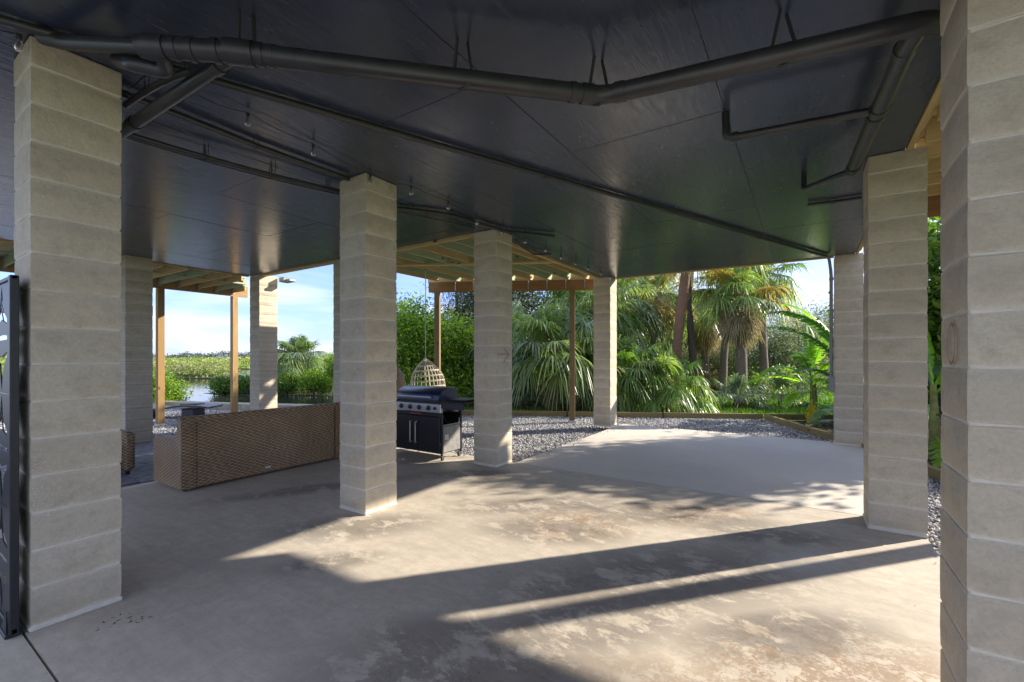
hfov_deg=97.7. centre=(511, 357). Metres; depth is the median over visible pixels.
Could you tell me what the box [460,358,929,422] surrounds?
ground
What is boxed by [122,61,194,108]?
conduit
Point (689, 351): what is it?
bare trunk tree
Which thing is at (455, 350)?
broadleaf tree
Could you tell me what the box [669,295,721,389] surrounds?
palm tree
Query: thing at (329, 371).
mangrove
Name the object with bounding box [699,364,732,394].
shrub
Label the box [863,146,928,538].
block pillar
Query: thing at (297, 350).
palm tree
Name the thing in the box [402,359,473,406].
shrub
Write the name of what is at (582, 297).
palm tree
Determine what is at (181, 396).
mangrove
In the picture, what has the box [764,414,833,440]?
edging timber
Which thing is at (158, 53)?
drain pipe
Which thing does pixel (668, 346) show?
broadleaf tree
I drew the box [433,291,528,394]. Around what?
broadleaf tree
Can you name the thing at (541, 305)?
broadleaf tree
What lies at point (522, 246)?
cable
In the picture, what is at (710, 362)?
thicket shrub
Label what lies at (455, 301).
broadleaf tree
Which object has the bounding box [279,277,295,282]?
floodlight
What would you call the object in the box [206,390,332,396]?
creek island
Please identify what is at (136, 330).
block pillar
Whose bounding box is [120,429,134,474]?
wicker armchair
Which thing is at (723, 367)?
palm tree
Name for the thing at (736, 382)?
palm tree
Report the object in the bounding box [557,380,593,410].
palm tree
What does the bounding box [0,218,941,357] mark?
sky
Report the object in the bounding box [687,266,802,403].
palm tree
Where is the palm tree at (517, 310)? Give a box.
[459,299,563,406]
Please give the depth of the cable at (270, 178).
4.00 m
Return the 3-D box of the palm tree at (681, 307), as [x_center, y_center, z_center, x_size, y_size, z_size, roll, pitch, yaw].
[6.531,-2.361,15.836,4.503,8.104,4.465,0,0,33]
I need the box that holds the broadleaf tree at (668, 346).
[622,276,711,370]
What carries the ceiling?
on the block pillar at (67, 175)
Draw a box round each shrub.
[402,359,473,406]
[666,336,754,383]
[684,334,797,379]
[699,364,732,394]
[712,318,833,394]
[729,367,792,396]
[730,302,817,378]
[752,300,833,390]
[781,294,833,385]
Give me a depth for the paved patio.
6.12 m
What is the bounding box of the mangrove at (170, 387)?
[152,363,190,403]
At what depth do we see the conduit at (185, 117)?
3.57 m
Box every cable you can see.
[126,137,339,194]
[398,211,474,227]
[515,239,551,255]
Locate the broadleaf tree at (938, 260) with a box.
[928,217,940,384]
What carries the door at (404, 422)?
in the gas grill
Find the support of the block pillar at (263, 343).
on the gravel ground at (932, 511)
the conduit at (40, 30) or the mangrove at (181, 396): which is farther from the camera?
the mangrove at (181, 396)
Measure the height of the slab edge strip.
0.104 m
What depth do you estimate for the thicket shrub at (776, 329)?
30.90 m
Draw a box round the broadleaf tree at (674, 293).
[648,280,703,349]
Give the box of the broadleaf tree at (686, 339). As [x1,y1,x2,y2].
[657,284,719,379]
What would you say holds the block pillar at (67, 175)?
on the concrete slab at (222, 582)
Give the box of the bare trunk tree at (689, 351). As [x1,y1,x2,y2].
[686,272,692,393]
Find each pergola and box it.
[0,241,247,425]
[396,231,593,422]
[913,102,941,217]
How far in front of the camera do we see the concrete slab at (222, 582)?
2.96 m
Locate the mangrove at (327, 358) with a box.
[317,351,333,378]
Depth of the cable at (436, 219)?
5.66 m
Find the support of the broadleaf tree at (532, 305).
on the ground at (469, 407)
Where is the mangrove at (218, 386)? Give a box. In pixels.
[205,372,239,394]
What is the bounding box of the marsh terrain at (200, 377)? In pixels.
[2,371,229,378]
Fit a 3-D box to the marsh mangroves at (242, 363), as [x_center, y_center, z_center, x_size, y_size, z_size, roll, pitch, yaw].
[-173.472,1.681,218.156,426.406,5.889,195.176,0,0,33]
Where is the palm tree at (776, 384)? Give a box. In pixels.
[749,364,828,408]
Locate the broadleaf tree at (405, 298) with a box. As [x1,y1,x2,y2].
[396,291,427,345]
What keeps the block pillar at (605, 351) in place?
on the gravel ground at (932, 511)
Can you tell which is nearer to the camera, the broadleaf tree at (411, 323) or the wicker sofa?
the wicker sofa
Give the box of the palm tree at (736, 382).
[703,372,776,409]
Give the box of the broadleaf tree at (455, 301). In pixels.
[415,279,521,324]
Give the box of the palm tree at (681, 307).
[659,265,769,401]
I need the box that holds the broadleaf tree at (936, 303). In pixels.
[927,275,941,352]
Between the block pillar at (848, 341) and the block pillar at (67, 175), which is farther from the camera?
the block pillar at (848, 341)
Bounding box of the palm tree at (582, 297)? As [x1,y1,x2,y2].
[539,282,658,394]
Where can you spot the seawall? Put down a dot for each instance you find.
(241, 406)
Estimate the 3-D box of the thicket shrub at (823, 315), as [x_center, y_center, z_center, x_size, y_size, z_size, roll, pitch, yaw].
[17.025,-0.859,23.773,5.936,5.285,5.148,0,0,33]
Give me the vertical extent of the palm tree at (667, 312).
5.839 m
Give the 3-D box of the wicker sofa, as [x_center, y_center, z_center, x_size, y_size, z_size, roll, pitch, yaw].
[-3.449,1.093,6.109,0.801,0.846,2.113,0,0,33]
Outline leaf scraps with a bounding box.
[96,531,915,630]
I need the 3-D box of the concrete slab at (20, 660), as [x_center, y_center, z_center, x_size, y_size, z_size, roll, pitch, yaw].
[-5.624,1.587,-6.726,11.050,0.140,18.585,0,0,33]
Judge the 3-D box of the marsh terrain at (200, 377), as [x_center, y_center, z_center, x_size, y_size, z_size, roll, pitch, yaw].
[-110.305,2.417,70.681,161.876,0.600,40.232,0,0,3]
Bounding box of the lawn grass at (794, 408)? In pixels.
[472,380,863,417]
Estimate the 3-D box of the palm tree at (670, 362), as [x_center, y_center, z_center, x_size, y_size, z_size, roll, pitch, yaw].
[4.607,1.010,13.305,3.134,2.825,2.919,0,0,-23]
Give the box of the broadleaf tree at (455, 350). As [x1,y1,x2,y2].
[408,305,474,397]
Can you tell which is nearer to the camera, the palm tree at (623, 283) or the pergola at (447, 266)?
the pergola at (447, 266)
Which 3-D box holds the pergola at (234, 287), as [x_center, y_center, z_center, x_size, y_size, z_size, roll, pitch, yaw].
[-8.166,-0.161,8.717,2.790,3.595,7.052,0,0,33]
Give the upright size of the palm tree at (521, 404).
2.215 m
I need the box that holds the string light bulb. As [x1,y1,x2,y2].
[0,30,24,52]
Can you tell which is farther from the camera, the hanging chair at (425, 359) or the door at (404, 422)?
the hanging chair at (425, 359)
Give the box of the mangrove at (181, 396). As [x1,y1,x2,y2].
[165,372,200,400]
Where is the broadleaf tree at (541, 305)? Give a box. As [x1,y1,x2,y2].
[525,292,562,359]
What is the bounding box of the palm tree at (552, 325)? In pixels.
[511,299,618,410]
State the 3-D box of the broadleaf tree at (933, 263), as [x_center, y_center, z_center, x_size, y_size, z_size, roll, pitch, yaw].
[7.705,-0.548,8.181,3.455,4.469,3.409,0,0,-25]
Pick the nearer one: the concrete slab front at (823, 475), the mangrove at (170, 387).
the concrete slab front at (823, 475)
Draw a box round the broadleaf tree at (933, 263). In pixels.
[816,216,941,448]
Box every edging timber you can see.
[454,410,762,419]
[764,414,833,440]
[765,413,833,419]
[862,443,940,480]
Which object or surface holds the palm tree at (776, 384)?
on the ground at (469, 407)
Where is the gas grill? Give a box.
[396,385,473,460]
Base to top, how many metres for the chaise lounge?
0.370 m
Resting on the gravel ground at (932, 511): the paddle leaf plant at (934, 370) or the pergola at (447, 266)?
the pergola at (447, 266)
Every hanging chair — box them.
[396,367,405,398]
[410,271,445,386]
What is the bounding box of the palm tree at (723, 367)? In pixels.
[686,265,792,396]
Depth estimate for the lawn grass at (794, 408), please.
14.39 m
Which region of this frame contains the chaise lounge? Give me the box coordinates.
[152,403,222,417]
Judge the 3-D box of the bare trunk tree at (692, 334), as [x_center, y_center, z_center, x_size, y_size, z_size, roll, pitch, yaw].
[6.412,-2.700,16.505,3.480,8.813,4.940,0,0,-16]
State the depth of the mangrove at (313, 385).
25.73 m
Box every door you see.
[396,413,414,447]
[414,415,439,451]
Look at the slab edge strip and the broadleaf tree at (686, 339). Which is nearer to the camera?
the slab edge strip
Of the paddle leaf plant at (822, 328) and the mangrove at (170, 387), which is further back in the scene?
the mangrove at (170, 387)
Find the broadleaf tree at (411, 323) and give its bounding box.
[396,286,471,385]
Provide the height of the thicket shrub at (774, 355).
4.583 m
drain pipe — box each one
[34,8,941,140]
[722,37,923,190]
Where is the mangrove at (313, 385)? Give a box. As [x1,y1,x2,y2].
[292,365,333,396]
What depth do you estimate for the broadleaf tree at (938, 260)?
9.21 m
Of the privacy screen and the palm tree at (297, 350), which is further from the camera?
the palm tree at (297, 350)
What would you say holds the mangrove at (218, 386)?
on the creek island
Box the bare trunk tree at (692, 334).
[687,272,703,401]
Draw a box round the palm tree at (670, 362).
[619,345,721,413]
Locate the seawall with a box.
[153,401,311,410]
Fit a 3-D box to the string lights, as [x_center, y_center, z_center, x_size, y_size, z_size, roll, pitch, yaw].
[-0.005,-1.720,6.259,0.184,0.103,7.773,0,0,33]
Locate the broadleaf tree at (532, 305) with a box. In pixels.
[451,291,552,361]
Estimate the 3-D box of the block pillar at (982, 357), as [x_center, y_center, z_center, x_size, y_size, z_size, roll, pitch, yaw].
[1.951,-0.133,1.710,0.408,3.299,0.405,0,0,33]
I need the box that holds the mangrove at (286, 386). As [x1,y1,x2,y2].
[277,366,304,395]
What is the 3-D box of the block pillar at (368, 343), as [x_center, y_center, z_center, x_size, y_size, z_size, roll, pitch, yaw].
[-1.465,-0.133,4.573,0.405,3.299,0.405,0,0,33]
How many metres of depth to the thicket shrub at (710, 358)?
24.63 m
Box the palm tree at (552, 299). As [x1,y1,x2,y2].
[526,291,591,385]
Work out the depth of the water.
24.95 m
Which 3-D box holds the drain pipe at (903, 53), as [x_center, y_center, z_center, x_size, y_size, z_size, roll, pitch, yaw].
[2.175,-1.650,3.337,1.006,0.269,2.341,0,0,33]
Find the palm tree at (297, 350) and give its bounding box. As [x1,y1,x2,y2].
[277,333,330,393]
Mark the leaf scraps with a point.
(151, 616)
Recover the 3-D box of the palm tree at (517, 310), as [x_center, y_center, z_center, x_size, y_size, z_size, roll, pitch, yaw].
[-0.092,0.374,16.466,3.961,5.091,4.452,0,0,-14]
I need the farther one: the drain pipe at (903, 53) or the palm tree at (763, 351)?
the palm tree at (763, 351)
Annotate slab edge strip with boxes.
[121,481,159,489]
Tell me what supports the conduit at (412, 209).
attached to the ceiling
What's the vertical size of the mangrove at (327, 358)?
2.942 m
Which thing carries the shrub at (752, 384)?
on the ground at (469, 407)
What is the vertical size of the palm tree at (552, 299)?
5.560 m
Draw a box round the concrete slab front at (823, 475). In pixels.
[516,424,863,515]
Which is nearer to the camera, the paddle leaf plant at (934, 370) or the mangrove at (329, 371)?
the paddle leaf plant at (934, 370)
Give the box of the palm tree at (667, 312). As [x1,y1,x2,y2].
[630,273,702,384]
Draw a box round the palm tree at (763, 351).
[715,263,814,398]
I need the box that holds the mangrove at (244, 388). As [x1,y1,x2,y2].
[220,369,249,394]
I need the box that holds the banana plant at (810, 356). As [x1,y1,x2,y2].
[746,325,833,422]
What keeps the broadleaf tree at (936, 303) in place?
on the ground at (469, 407)
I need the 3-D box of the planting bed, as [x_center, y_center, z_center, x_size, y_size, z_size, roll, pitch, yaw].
[8.320,1.635,5.440,6.173,0.001,12.848,0,0,12]
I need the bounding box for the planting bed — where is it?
[793,421,940,482]
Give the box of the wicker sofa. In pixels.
[154,402,340,490]
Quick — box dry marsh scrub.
[0,358,248,376]
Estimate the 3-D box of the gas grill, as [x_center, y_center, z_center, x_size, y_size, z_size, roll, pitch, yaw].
[-1.334,0.982,6.977,1.890,1.069,0.542,0,0,33]
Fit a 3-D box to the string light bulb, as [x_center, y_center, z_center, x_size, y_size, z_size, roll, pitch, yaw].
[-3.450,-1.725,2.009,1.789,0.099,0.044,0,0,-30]
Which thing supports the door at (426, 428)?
in the gas grill
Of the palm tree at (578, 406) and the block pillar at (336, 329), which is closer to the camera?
the block pillar at (336, 329)
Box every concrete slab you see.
[0,447,941,681]
[0,634,54,681]
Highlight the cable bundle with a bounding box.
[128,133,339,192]
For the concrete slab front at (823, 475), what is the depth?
6.42 m
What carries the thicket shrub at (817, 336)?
on the ground at (469, 407)
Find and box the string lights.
[195,93,610,278]
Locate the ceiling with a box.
[0,0,941,278]
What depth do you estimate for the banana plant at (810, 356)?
11.62 m
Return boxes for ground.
[0,408,941,554]
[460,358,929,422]
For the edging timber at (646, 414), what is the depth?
11.95 m
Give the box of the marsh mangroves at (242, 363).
[0,355,326,377]
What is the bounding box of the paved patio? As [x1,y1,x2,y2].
[0,440,154,490]
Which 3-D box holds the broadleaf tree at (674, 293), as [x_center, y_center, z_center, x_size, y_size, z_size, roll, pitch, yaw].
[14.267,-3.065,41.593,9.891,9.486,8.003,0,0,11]
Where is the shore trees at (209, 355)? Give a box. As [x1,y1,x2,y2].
[0,350,441,358]
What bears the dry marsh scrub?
on the marsh terrain
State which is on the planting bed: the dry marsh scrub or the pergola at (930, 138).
the pergola at (930, 138)
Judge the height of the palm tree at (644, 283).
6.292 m
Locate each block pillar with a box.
[14,36,122,631]
[120,255,152,443]
[250,274,277,409]
[333,259,340,401]
[339,173,396,515]
[474,229,511,467]
[593,277,616,426]
[833,253,863,446]
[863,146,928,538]
[940,0,1023,681]
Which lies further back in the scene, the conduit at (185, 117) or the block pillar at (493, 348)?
the block pillar at (493, 348)
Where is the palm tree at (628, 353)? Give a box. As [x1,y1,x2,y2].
[576,334,678,411]
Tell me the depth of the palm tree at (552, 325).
13.17 m
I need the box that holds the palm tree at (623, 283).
[615,277,666,355]
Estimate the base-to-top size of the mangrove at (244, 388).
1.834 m
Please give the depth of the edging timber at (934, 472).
5.91 m
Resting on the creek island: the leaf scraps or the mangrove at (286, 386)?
the mangrove at (286, 386)
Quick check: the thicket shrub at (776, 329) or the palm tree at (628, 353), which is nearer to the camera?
the palm tree at (628, 353)
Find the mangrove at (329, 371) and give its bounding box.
[315,353,333,397]
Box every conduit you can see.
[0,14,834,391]
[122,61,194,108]
[122,90,349,180]
[397,206,554,237]
[807,196,861,205]
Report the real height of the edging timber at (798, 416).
0.155 m
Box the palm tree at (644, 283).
[621,276,686,371]
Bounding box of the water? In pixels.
[2,358,636,403]
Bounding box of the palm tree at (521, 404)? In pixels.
[512,374,547,409]
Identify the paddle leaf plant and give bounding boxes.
[766,304,833,425]
[927,330,941,466]
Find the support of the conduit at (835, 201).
attached to the ceiling
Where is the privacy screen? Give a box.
[0,275,22,639]
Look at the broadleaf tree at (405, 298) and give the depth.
23.55 m

